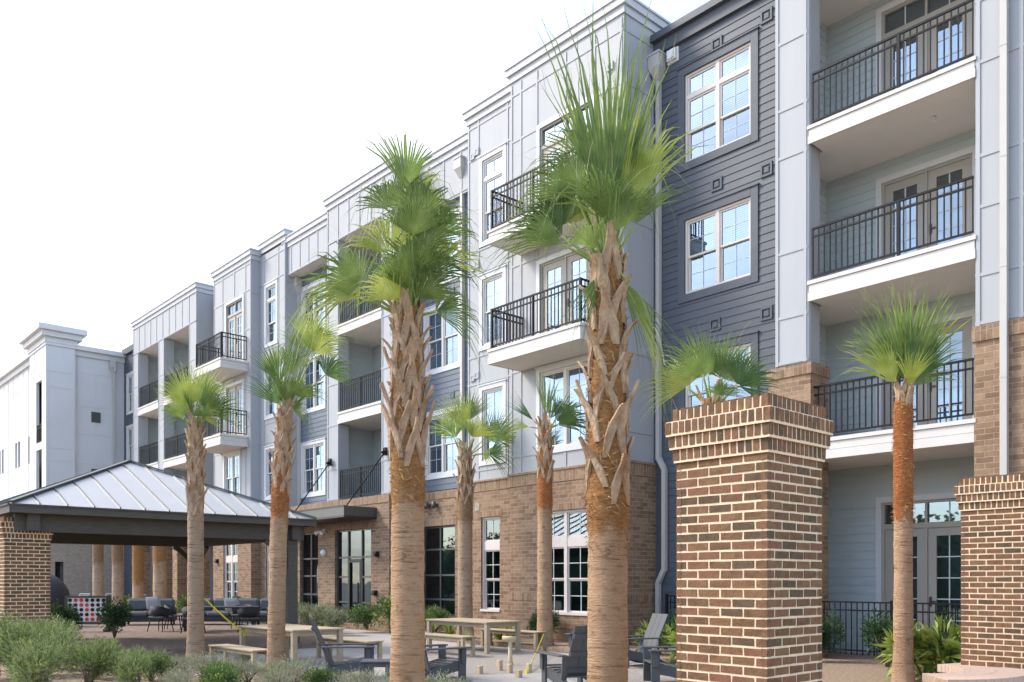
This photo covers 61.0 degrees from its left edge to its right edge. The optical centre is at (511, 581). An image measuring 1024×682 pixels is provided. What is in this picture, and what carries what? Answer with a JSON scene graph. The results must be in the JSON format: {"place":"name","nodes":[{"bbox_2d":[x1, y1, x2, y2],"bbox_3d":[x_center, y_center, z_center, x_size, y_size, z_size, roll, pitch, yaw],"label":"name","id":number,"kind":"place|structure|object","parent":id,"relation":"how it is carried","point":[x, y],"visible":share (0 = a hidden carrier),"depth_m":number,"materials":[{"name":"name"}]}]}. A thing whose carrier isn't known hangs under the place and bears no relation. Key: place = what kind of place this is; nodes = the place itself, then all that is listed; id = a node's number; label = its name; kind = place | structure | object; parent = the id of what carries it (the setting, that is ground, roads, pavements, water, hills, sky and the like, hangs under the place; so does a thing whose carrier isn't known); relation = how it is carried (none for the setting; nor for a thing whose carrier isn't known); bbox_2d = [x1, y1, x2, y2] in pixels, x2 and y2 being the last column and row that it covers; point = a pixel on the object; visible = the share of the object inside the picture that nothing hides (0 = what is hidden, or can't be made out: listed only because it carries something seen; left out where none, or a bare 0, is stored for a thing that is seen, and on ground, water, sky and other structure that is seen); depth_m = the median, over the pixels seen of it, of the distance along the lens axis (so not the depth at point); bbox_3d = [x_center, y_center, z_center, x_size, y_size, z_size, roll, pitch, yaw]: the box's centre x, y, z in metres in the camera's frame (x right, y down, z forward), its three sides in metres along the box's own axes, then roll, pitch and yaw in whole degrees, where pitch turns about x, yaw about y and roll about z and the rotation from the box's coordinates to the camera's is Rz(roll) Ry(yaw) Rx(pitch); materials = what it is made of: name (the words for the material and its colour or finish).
{"place":"outdoors","nodes":[
{"label":"outdoors","id":0,"kind":"place"},
{"bbox_2d":[0,656,307,681],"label":"planting bed","id":1,"kind":"object","parent":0,"point":[65,675],"visible":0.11,"depth_m":14.86,"materials":[{"name":"plant"}]},
{"bbox_2d":[0,630,74,681],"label":"shrub","id":2,"kind":"object","parent":1,"relation":"on","point":[25,660],"visible":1,"depth_m":12.06,"materials":[{"name":"green plant"}]},
{"bbox_2d":[0,611,84,681],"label":"shrub","id":3,"kind":"object","parent":1,"relation":"on","point":[20,632],"visible":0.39,"depth_m":13.17,"materials":[{"name":"green plant"}]},
{"bbox_2d":[24,613,82,666],"bbox_3d":[-8.577,1.118,16.168,1.091,1.083,1.304,0,0,-24],"label":"shrub","id":4,"kind":"object","parent":1,"relation":"on","point":[58,620],"visible":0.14,"depth_m":16.20,"materials":[{"name":"green plant"}]},
{"bbox_2d":[60,634,125,681],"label":"shrub","id":5,"kind":"object","parent":1,"relation":"on","point":[99,655],"visible":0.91,"depth_m":13.18,"materials":[{"name":"green plant"}]},
{"bbox_2d":[108,644,157,681],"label":"shrub","id":6,"kind":"object","parent":1,"relation":"on","point":[128,667],"visible":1,"depth_m":12.75,"materials":[{"name":"green plant"}]},
{"bbox_2d":[137,650,177,681],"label":"shrub","id":7,"kind":"object","parent":1,"relation":"on","point":[160,662],"visible":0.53,"depth_m":14.14,"materials":[{"name":"green plant"}]},
{"bbox_2d":[154,355,249,661],"bbox_3d":[-5.919,-1.409,16.554,2.445,5.859,1.675,0,0,23],"label":"palm tree","id":8,"kind":"object","parent":1,"relation":"on","point":[185,394],"visible":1,"depth_m":16.25,"materials":[{"name":"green plant"}]},
{"bbox_2d":[181,650,232,679],"bbox_3d":[-5.075,1.383,14.378,0.773,0.564,0.859,0,0,-43],"label":"shrub","id":9,"kind":"object","parent":1,"relation":"on","point":[200,662],"visible":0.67,"depth_m":14.29,"materials":[{"name":"green plant"}]},
{"bbox_2d":[195,662,242,681],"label":"shrub","id":10,"kind":"object","parent":1,"relation":"on","point":[214,674],"visible":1,"depth_m":12.07,"materials":[{"name":"green plant"}]},
{"bbox_2d":[225,656,274,681],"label":"shrub","id":11,"kind":"object","parent":1,"relation":"on","point":[249,667],"visible":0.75,"depth_m":13.74,"materials":[{"name":"green plant"}]},
{"bbox_2d":[253,665,295,681],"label":"shrub","id":12,"kind":"object","parent":1,"relation":"on","point":[282,678],"visible":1,"depth_m":12.54,"materials":[{"name":"green plant"}]},
{"bbox_2d":[268,655,327,681],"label":"shrub","id":13,"kind":"object","parent":1,"relation":"on","point":[295,671],"visible":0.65,"depth_m":13.17,"materials":[{"name":"green plant"}]},
{"bbox_2d":[240,308,359,667],"bbox_3d":[-3.641,-1.750,15.215,2.534,6.800,1.774,0,0,5],"label":"palm tree","id":14,"kind":"object","parent":1,"relation":"on","point":[281,465],"visible":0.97,"depth_m":15.20,"materials":[{"name":"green plant"}]},
{"bbox_2d":[299,665,339,681],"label":"shrub","id":15,"kind":"object","parent":1,"relation":"on","point":[318,675],"visible":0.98,"depth_m":12.84,"materials":[{"name":"green plant"}]},
{"bbox_2d":[334,666,388,681],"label":"shrub","id":16,"kind":"object","parent":1,"relation":"on","point":[360,678],"visible":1,"depth_m":12.23,"materials":[{"name":"green plant"}]},
{"bbox_2d":[225,110,502,681],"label":"palm tree","id":17,"kind":"object","parent":1,"relation":"on","point":[417,263],"visible":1,"depth_m":9.23,"materials":[{"name":"green plant"}]},
{"bbox_2d":[0,617,316,663],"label":"terrace","id":18,"kind":"structure","parent":0,"point":[137,633],"depth_m":23.87,"materials":[{"name":"concrete"}]},
{"bbox_2d":[0,516,53,656],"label":"brick pier","id":19,"kind":"structure","parent":18,"relation":"on","point":[25,576],"depth_m":17.69,"materials":[{"name":"brick"}]},
{"bbox_2d":[50,575,69,608],"bbox_3d":[-15.827,0.620,29.093,1.861,1.799,1.890,0,0,-42],"label":"woven pod chair","id":20,"kind":"object","parent":18,"relation":"on","point":[59,590],"visible":0.15,"depth_m":28.82,"materials":[{"name":"grey wicker"}]},
{"bbox_2d":[50,598,82,634],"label":"shrub","id":21,"kind":"object","parent":18,"relation":"on","point":[71,613],"visible":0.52,"depth_m":22.78,"materials":[{"name":"green plant"}]},
{"bbox_2d":[65,596,111,631],"bbox_3d":[-12.790,0.980,26.177,1.260,1.080,0.600,0,0,-7],"label":"giant row game","id":22,"kind":"object","parent":18,"relation":"on","point":[87,606],"visible":0.64,"depth_m":26.13,"materials":[{"name":"white plastic"}]},
{"bbox_2d":[92,545,103,595],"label":"palm tree","id":23,"kind":"object","parent":18,"relation":"on","point":[98,565],"visible":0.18,"depth_m":36.47,"materials":[{"name":"brown plant"}]},
{"bbox_2d":[95,595,133,637],"bbox_3d":[-10.439,0.946,22.969,0.815,1.190,1.139,0,0,-4],"label":"shrub","id":24,"kind":"object","parent":18,"relation":"on","point":[115,613],"visible":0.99,"depth_m":22.82,"materials":[{"name":"green plant"}]},
{"bbox_2d":[110,545,123,606],"bbox_3d":[-16.297,-1.536,36.185,2.470,6.072,2.723,0,0,26],"label":"palm tree","id":25,"kind":"object","parent":18,"relation":"on","point":[117,568],"visible":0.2,"depth_m":35.85,"materials":[{"name":"brown plant"}]},
{"bbox_2d":[131,546,144,597],"bbox_3d":[-15.106,-1.246,34.812,2.314,5.491,2.492,0,0,17],"label":"palm tree","id":26,"kind":"object","parent":18,"relation":"on","point":[138,574],"visible":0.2,"depth_m":34.75,"materials":[{"name":"brown plant"}]},
{"bbox_2d":[123,598,176,624],"bbox_3d":[-12.646,1.060,30.337,1.700,0.920,0.920,0,0,-14],"label":"outdoor sofa","id":27,"kind":"object","parent":18,"relation":"on","point":[140,612],"visible":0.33,"depth_m":30.41,"materials":[{"name":"fabric"}]},
{"bbox_2d":[0,460,316,643],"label":"pavilion","id":28,"kind":"structure","parent":18,"relation":"on","point":[130,502],"depth_m":20.03,"materials":[{"name":"metal"}]},
{"bbox_2d":[152,546,166,597],"bbox_3d":[-13.862,-1.331,34.006,2.166,5.662,2.606,0,0,-42],"label":"palm tree","id":29,"kind":"object","parent":18,"relation":"on","point":[159,556],"visible":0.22,"depth_m":33.92,"materials":[{"name":"brown plant"}]},
{"bbox_2d":[147,606,173,631],"bbox_3d":[-10.660,1.131,26.340,0.660,0.782,0.564,0,0,17],"label":"dining chair","id":30,"kind":"object","parent":18,"relation":"on","point":[158,612],"visible":1,"depth_m":26.13,"materials":[{"name":"grey wicker"}]},
{"bbox_2d":[181,598,267,623],"bbox_3d":[-9.772,1.060,30.509,3.400,0.920,0.920,0,0,0],"label":"outdoor sofa","id":31,"kind":"object","parent":18,"relation":"on","point":[212,616],"visible":0.23,"depth_m":30.73,"materials":[{"name":"fabric"}]},
{"bbox_2d":[237,607,259,632],"bbox_3d":[-7.752,1.131,25.591,0.660,0.782,0.564,0,0,-27],"label":"dining chair","id":32,"kind":"object","parent":18,"relation":"on","point":[246,613],"visible":0.8,"depth_m":25.38,"materials":[{"name":"grey wicker"}]},
{"bbox_2d":[0,0,709,373],"label":"sky","id":33,"kind":"structure","parent":0,"point":[146,146],"materials":[{"name":"white"}]},
{"bbox_2d":[206,624,642,681],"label":"patio","id":34,"kind":"structure","parent":0,"point":[348,653],"depth_m":20.76,"materials":[{"name":"concrete"}]},
{"bbox_2d":[208,644,266,671],"bbox_3d":[-5.054,1.450,16.118,0.394,0.460,1.900,0,0,-42],"label":"bench","id":35,"kind":"object","parent":34,"relation":"on","point":[253,652],"visible":0.57,"depth_m":15.98,"materials":[{"name":"brown wood"}]},
{"bbox_2d":[238,624,343,661],"bbox_3d":[-4.589,1.310,17.952,1.144,0.740,2.400,0,0,-42],"label":"dining table","id":36,"kind":"object","parent":34,"relation":"on","point":[294,631],"visible":0.65,"depth_m":17.41,"materials":[{"name":"brown wood"}]},
{"bbox_2d":[298,602,319,625],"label":"shrub","id":37,"kind":"object","parent":34,"relation":"on","point":[303,613],"visible":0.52,"depth_m":28.97,"materials":[{"name":"green plant"}]},
{"bbox_2d":[308,601,336,625],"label":"shrub","id":38,"kind":"object","parent":34,"relation":"on","point":[315,612],"visible":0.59,"depth_m":27.77,"materials":[{"name":"green plant"}]},
{"bbox_2d":[317,606,350,627],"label":"shrub","id":39,"kind":"object","parent":34,"relation":"on","point":[331,619],"visible":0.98,"depth_m":26.74,"materials":[{"name":"green plant"}]},
{"bbox_2d":[309,618,376,679],"bbox_3d":[-2.914,1.166,15.023,1.103,1.029,0.890,0,0,-7],"label":"adirondack chair","id":40,"kind":"object","parent":34,"relation":"on","point":[354,663],"visible":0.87,"depth_m":14.74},
{"bbox_2d":[315,636,383,658],"bbox_3d":[-3.482,1.450,18.480,0.394,0.460,2.100,0,0,-42],"label":"bench","id":41,"kind":"object","parent":34,"relation":"on","point":[330,639],"visible":0.65,"depth_m":18.19,"materials":[{"name":"brown wood"}]},
{"bbox_2d":[347,603,380,629],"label":"shrub","id":42,"kind":"object","parent":34,"relation":"on","point":[363,615],"visible":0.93,"depth_m":28.34,"materials":[{"name":"green plant"}]},
{"bbox_2d":[359,659,389,681],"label":"side table","id":43,"kind":"object","parent":34,"relation":"on","point":[364,664],"visible":0.67,"depth_m":13.51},
{"bbox_2d":[426,618,521,653],"bbox_3d":[-0.958,1.310,21.130,1.094,0.740,2.350,0,0,-42],"label":"dining table","id":44,"kind":"object","parent":34,"relation":"on","point":[486,624],"visible":0.94,"depth_m":20.60,"materials":[{"name":"brown wood"}]},
{"bbox_2d":[480,628,546,650],"bbox_3d":[0.006,1.450,21.764,0.374,0.460,2.100,0,0,-42],"label":"bench","id":45,"kind":"object","parent":34,"relation":"on","point":[512,631],"visible":0.8,"depth_m":21.49,"materials":[{"name":"brown wood"}]},
{"bbox_2d":[628,613,668,667],"bbox_3d":[2.483,1.166,17.224,1.103,1.029,0.890,0,0,-23],"label":"adirondack chair","id":46,"kind":"object","parent":34,"relation":"on","point":[652,636],"visible":0.45,"depth_m":17.27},
{"bbox_2d":[427,649,676,681],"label":"gravel area","id":47,"kind":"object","parent":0,"point":[488,662],"visible":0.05,"depth_m":17.89,"materials":[{"name":"gravel"}]},
{"bbox_2d":[424,644,471,680],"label":"adirondack chair","id":48,"kind":"object","parent":47,"relation":"on","point":[443,665],"visible":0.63,"depth_m":14.55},
{"bbox_2d":[424,632,475,656],"bbox_3d":[-1.588,1.450,19.888,0.394,0.460,1.950,0,0,-42],"label":"bench","id":49,"kind":"object","parent":47,"relation":"on","point":[462,638],"visible":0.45,"depth_m":19.35,"materials":[{"name":"brown wood"}]},
{"bbox_2d":[451,673,575,681],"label":"paving slab","id":50,"kind":"structure","parent":47,"relation":"on","point":[532,677],"depth_m":14.73,"materials":[{"name":"concrete"}]},
{"bbox_2d":[534,625,587,681],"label":"adirondack chair","id":51,"kind":"object","parent":47,"relation":"on","point":[574,663],"visible":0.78,"depth_m":13.03,"materials":[{"name":"wood"}]},
{"bbox_2d":[436,0,716,681],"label":"palm tree","id":52,"kind":"object","parent":47,"relation":"on","point":[611,170],"visible":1,"depth_m":8.06,"materials":[{"name":"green plant"}]},
{"bbox_2d":[639,646,676,681],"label":"adirondack chair","id":53,"kind":"object","parent":47,"relation":"on","point":[654,668],"visible":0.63,"depth_m":14.00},
{"bbox_2d":[390,628,945,681],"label":"facade planting bed","id":54,"kind":"object","parent":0,"point":[844,667],"visible":0.1,"depth_m":16.98,"materials":[{"name":"brown soil"}]},
{"bbox_2d":[369,592,426,628],"bbox_3d":[-3.694,0.988,27.940,1.876,1.326,1.369,0,0,-17],"label":"shrub","id":55,"kind":"object","parent":54,"relation":"on","point":[384,607],"visible":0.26,"depth_m":27.57,"materials":[{"name":"green plant"}]},
{"bbox_2d":[424,603,451,632],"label":"shrub","id":56,"kind":"object","parent":54,"relation":"on","point":[436,612],"visible":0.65,"depth_m":26.29,"materials":[{"name":"green plant"}]},
{"bbox_2d":[427,386,517,635],"bbox_3d":[-0.917,-1.964,23.819,3.852,7.089,2.081,0,0,-11],"label":"palm tree","id":57,"kind":"object","parent":54,"relation":"on","point":[465,486],"visible":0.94,"depth_m":23.80,"materials":[{"name":"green plant"}]},
{"bbox_2d":[488,371,588,645],"bbox_3d":[1.035,-1.815,21.141,3.331,6.791,1.596,0,0,-18],"label":"palm tree","id":58,"kind":"object","parent":54,"relation":"on","point":[544,452],"visible":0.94,"depth_m":21.20,"materials":[{"name":"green plant"}]},
{"bbox_2d":[526,605,560,636],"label":"shrub","id":59,"kind":"object","parent":54,"relation":"on","point":[532,624],"visible":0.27,"depth_m":22.56,"materials":[{"name":"green plant"}]},
{"bbox_2d":[632,620,675,655],"bbox_3d":[3.090,1.224,18.504,0.969,0.944,1.190,0,0,-32],"label":"shrub","id":60,"kind":"object","parent":54,"relation":"on","point":[641,631],"visible":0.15,"depth_m":18.50,"materials":[{"name":"green plant"}]},
{"bbox_2d":[660,617,676,662],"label":"shrub","id":61,"kind":"object","parent":54,"relation":"on","point":[671,638],"visible":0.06,"depth_m":16.90,"materials":[{"name":"green plant"}]},
{"bbox_2d":[637,323,788,418],"bbox_3d":[2.837,-0.956,11.647,2.246,5.271,2.121,0,0,-42],"label":"palm tree","id":62,"kind":"object","parent":54,"relation":"on","point":[711,361],"visible":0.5,"depth_m":11.58,"materials":[{"name":"green plant"}]},
{"bbox_2d":[822,608,847,655],"bbox_3d":[5.987,1.059,16.961,1.035,1.082,0.741,0,0,11],"label":"shrub","id":63,"kind":"object","parent":54,"relation":"on","point":[827,637],"visible":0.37,"depth_m":16.78,"materials":[{"name":"green plant"}]},
{"bbox_2d":[860,607,892,666],"bbox_3d":[6.798,1.033,15.879,0.778,1.136,1.087,0,0,-31],"label":"shrub","id":64,"kind":"object","parent":54,"relation":"on","point":[878,633],"visible":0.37,"depth_m":15.88,"materials":[{"name":"green plant"}]},
{"bbox_2d":[822,601,960,655],"bbox_3d":[7.254,0.950,16.587,0.056,1.160,3.056,0,0,-42],"label":"metal fence","id":65,"kind":"object","parent":54,"relation":"on","point":[890,611],"visible":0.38,"depth_m":16.92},
{"bbox_2d":[835,272,979,681],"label":"palm tree","id":66,"kind":"object","parent":54,"relation":"on","point":[903,351],"visible":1,"depth_m":13.30,"materials":[{"name":"green plant"}]},
{"bbox_2d":[871,613,960,681],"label":"shrub","id":67,"kind":"object","parent":54,"relation":"on","point":[925,647],"visible":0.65,"depth_m":13.41,"materials":[{"name":"green plant"}]},
{"bbox_2d":[936,615,960,672],"bbox_3d":[7.172,1.053,13.319,1.421,1.385,1.745,0,0,27],"label":"shrub","id":68,"kind":"object","parent":54,"relation":"on","point":[955,643],"visible":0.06,"depth_m":13.16,"materials":[{"name":"green plant"}]},
{"bbox_2d":[922,663,1023,681],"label":"curved seat wall","id":69,"kind":"structure","parent":54,"relation":"on","point":[954,672],"depth_m":10.62,"materials":[{"name":"beige concrete"}]},
{"bbox_2d":[954,473,1023,669],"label":"brick pier","id":70,"kind":"structure","parent":54,"relation":"on","point":[991,508],"depth_m":11.52,"materials":[{"name":"brick"}]},
{"bbox_2d":[665,393,833,681],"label":"brick pier","id":71,"kind":"structure","parent":0,"point":[749,544],"depth_m":6.89,"materials":[{"name":"brick"}]},
{"bbox_3d":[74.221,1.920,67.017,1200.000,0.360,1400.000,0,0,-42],"label":"ground","id":72,"kind":"structure","parent":0,"visible":0},
{"bbox_2d":[0,0,1023,656],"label":"apartment building","id":73,"kind":"structure","parent":72,"relation":"on","point":[864,144],"depth_m":21.54,"materials":[{"name":"grey paint"}]},
{"bbox_2d":[126,371,132,414],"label":"window","id":74,"kind":"structure","parent":73,"relation":"in","point":[129,376],"depth_m":50.96,"materials":[{"name":"clear glass"}]},
{"bbox_2d":[126,424,132,460],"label":"window","id":75,"kind":"structure","parent":73,"relation":"in","point":[129,429],"depth_m":50.98,"materials":[{"name":"clear glass"}]},
{"bbox_2d":[222,449,240,495],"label":"window","id":76,"kind":"structure","parent":73,"relation":"in","point":[233,454],"depth_m":38.10,"materials":[{"name":"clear glass"}]},
{"bbox_2d":[225,544,237,597],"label":"window","id":77,"kind":"structure","parent":73,"relation":"in","point":[231,551],"depth_m":38.19,"materials":[{"name":"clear glass"}]},
{"bbox_2d":[225,379,243,435],"bbox_3d":[-12.024,-7.430,37.883,0.212,2.420,1.890,0,0,-42],"label":"patio door","id":78,"kind":"structure","parent":73,"relation":"in","point":[240,384],"depth_m":37.82,"materials":[{"name":"beige paint"}]},
{"bbox_2d":[225,293,243,360],"bbox_3d":[-12.024,-10.835,37.883,0.212,2.910,1.890,0,0,-42],"label":"patio door","id":79,"kind":"structure","parent":73,"relation":"in","point":[235,316],"depth_m":37.84,"materials":[{"name":"beige paint"}]},
{"bbox_2d":[264,444,273,500],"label":"window","id":80,"kind":"structure","parent":73,"relation":"in","point":[267,469],"depth_m":36.48,"materials":[{"name":"clear glass"}]},
{"bbox_2d":[263,278,277,347],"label":"window","id":81,"kind":"structure","parent":73,"relation":"in","point":[267,287],"depth_m":36.37,"materials":[{"name":"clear glass"}]},
{"bbox_2d":[264,372,277,419],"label":"window","id":82,"kind":"structure","parent":73,"relation":"in","point":[267,415],"depth_m":36.48,"materials":[{"name":"clear glass"}]},
{"bbox_2d":[302,533,317,606],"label":"storefront window","id":83,"kind":"structure","parent":73,"relation":"in","point":[309,545],"depth_m":33.19,"materials":[{"name":"black glass"}]},
{"bbox_2d":[300,437,325,497],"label":"window","id":84,"kind":"structure","parent":73,"relation":"in","point":[315,444],"depth_m":34.91,"materials":[{"name":"clear glass"}]},
{"bbox_2d":[301,278,325,329],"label":"window","id":85,"kind":"structure","parent":73,"relation":"in","point":[315,283],"depth_m":34.92,"materials":[{"name":"clear glass"}]},
{"bbox_2d":[301,350,325,414],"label":"window","id":86,"kind":"structure","parent":73,"relation":"in","point":[316,407],"depth_m":34.87,"materials":[{"name":"clear glass"}]},
{"bbox_2d":[337,528,370,623],"bbox_3d":[-5.524,-0.180,30.784,0.100,3.320,2.400,0,0,-42],"label":"storefront window","id":87,"kind":"structure","parent":73,"relation":"in","point":[353,543],"depth_m":30.91,"materials":[{"name":"black glass"}]},
{"bbox_2d":[348,559,360,622],"bbox_3d":[-5.572,0.350,30.740,0.110,2.260,0.840,0,0,-42],"label":"entrance door","id":88,"kind":"structure","parent":73,"relation":"in","point":[350,561],"depth_m":30.87,"materials":[{"name":"brown metal"}]},
{"bbox_2d":[424,525,454,616],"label":"storefront window","id":89,"kind":"structure","parent":73,"relation":"in","point":[439,541],"depth_m":28.65,"materials":[{"name":"black glass"}]},
{"bbox_2d":[423,295,459,376],"bbox_3d":[-2.258,-8.015,28.613,0.230,2.290,2.060,0,0,-42],"label":"window","id":90,"kind":"structure","parent":73,"relation":"in","point":[445,366],"depth_m":28.75,"materials":[{"name":"clear glass"}]},
{"bbox_2d":[425,406,459,479],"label":"window","id":91,"kind":"structure","parent":73,"relation":"in","point":[444,473],"depth_m":28.81,"materials":[{"name":"clear glass"}]},
{"bbox_2d":[480,516,499,611],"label":"window","id":92,"kind":"structure","parent":73,"relation":"in","point":[491,525],"depth_m":25.22,"materials":[{"name":"clear glass"}]},
{"bbox_2d":[477,141,506,248],"bbox_3d":[-0.512,-11.085,25.083,0.230,2.670,1.240,0,0,-42],"label":"window","id":93,"kind":"structure","parent":73,"relation":"in","point":[488,157],"depth_m":25.31,"materials":[{"name":"clear glass"}]},
{"bbox_2d":[477,264,506,351],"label":"window","id":94,"kind":"structure","parent":73,"relation":"in","point":[483,311],"depth_m":25.27,"materials":[{"name":"clear glass"}]},
{"bbox_2d":[477,379,506,465],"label":"window","id":95,"kind":"structure","parent":73,"relation":"in","point":[500,385],"depth_m":25.20,"materials":[{"name":"clear glass"}]},
{"bbox_2d":[534,354,589,452],"bbox_3d":[1.422,-4.575,22.747,0.230,2.370,2.180,0,0,-42],"label":"window","id":96,"kind":"structure","parent":73,"relation":"in","point":[565,366],"depth_m":22.76,"materials":[{"name":"clear glass"}]},
{"bbox_2d":[536,94,593,205],"bbox_3d":[1.433,-10.835,22.757,0.212,2.910,2.100,0,0,-42],"label":"patio door","id":97,"kind":"structure","parent":73,"relation":"in","point":[548,123],"depth_m":23.17,"materials":[{"name":"beige paint"}]},
{"bbox_2d":[536,240,594,334],"bbox_3d":[1.433,-7.430,22.757,0.212,2.420,2.100,0,0,-42],"label":"patio door","id":98,"kind":"structure","parent":73,"relation":"in","point":[567,270],"depth_m":22.94,"materials":[{"name":"beige paint"}]},
{"bbox_2d":[552,508,587,615],"bbox_3d":[1.404,-0.490,22.737,0.200,2.740,2.010,0,0,-42],"label":"window","id":99,"kind":"structure","parent":73,"relation":"in","point":[569,544],"depth_m":22.69,"materials":[{"name":"white glass"}]},
{"bbox_2d":[676,26,759,173],"bbox_3d":[4.909,-11.335,20.668,0.240,2.570,2.300,0,0,-42],"label":"window","id":100,"kind":"structure","parent":73,"relation":"in","point":[748,40],"depth_m":20.63,"materials":[{"name":"white glass"}]},
{"bbox_2d":[676,182,759,304],"bbox_3d":[4.909,-7.945,20.668,0.240,2.230,2.300,0,0,-42],"label":"window","id":101,"kind":"structure","parent":73,"relation":"in","point":[748,195],"depth_m":20.64,"materials":[{"name":"white glass"}]},
{"bbox_2d":[677,330,759,408],"bbox_3d":[4.909,-4.580,20.668,0.240,2.240,2.300,0,0,-42],"label":"window","id":102,"kind":"structure","parent":73,"relation":"in","point":[684,396],"depth_m":20.59,"materials":[{"name":"clear glass"}]},
{"bbox_2d":[876,492,960,648],"bbox_3d":[8.553,-0.160,17.915,0.192,3.260,2.070,0,0,-42],"label":"patio door","id":103,"kind":"structure","parent":73,"relation":"in","point":[927,532],"depth_m":17.97,"materials":[{"name":"beige paint"}]},
{"bbox_2d":[876,309,974,430],"bbox_3d":[8.560,-4.150,17.922,0.212,2.420,2.070,0,0,-42],"label":"patio door","id":104,"kind":"structure","parent":73,"relation":"in","point":[968,347],"depth_m":17.64,"materials":[{"name":"beige paint"}]},
{"bbox_2d":[876,145,974,261],"bbox_3d":[8.560,-7.390,17.922,0.212,2.420,2.070,0,0,-42],"label":"patio door","id":105,"kind":"structure","parent":73,"relation":"in","point":[925,175],"depth_m":17.88,"materials":[{"name":"beige paint"}]},
{"bbox_2d":[876,0,974,96],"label":"patio door","id":106,"kind":"structure","parent":73,"relation":"in","point":[882,13],"depth_m":18.00,"materials":[{"name":"beige paint"}]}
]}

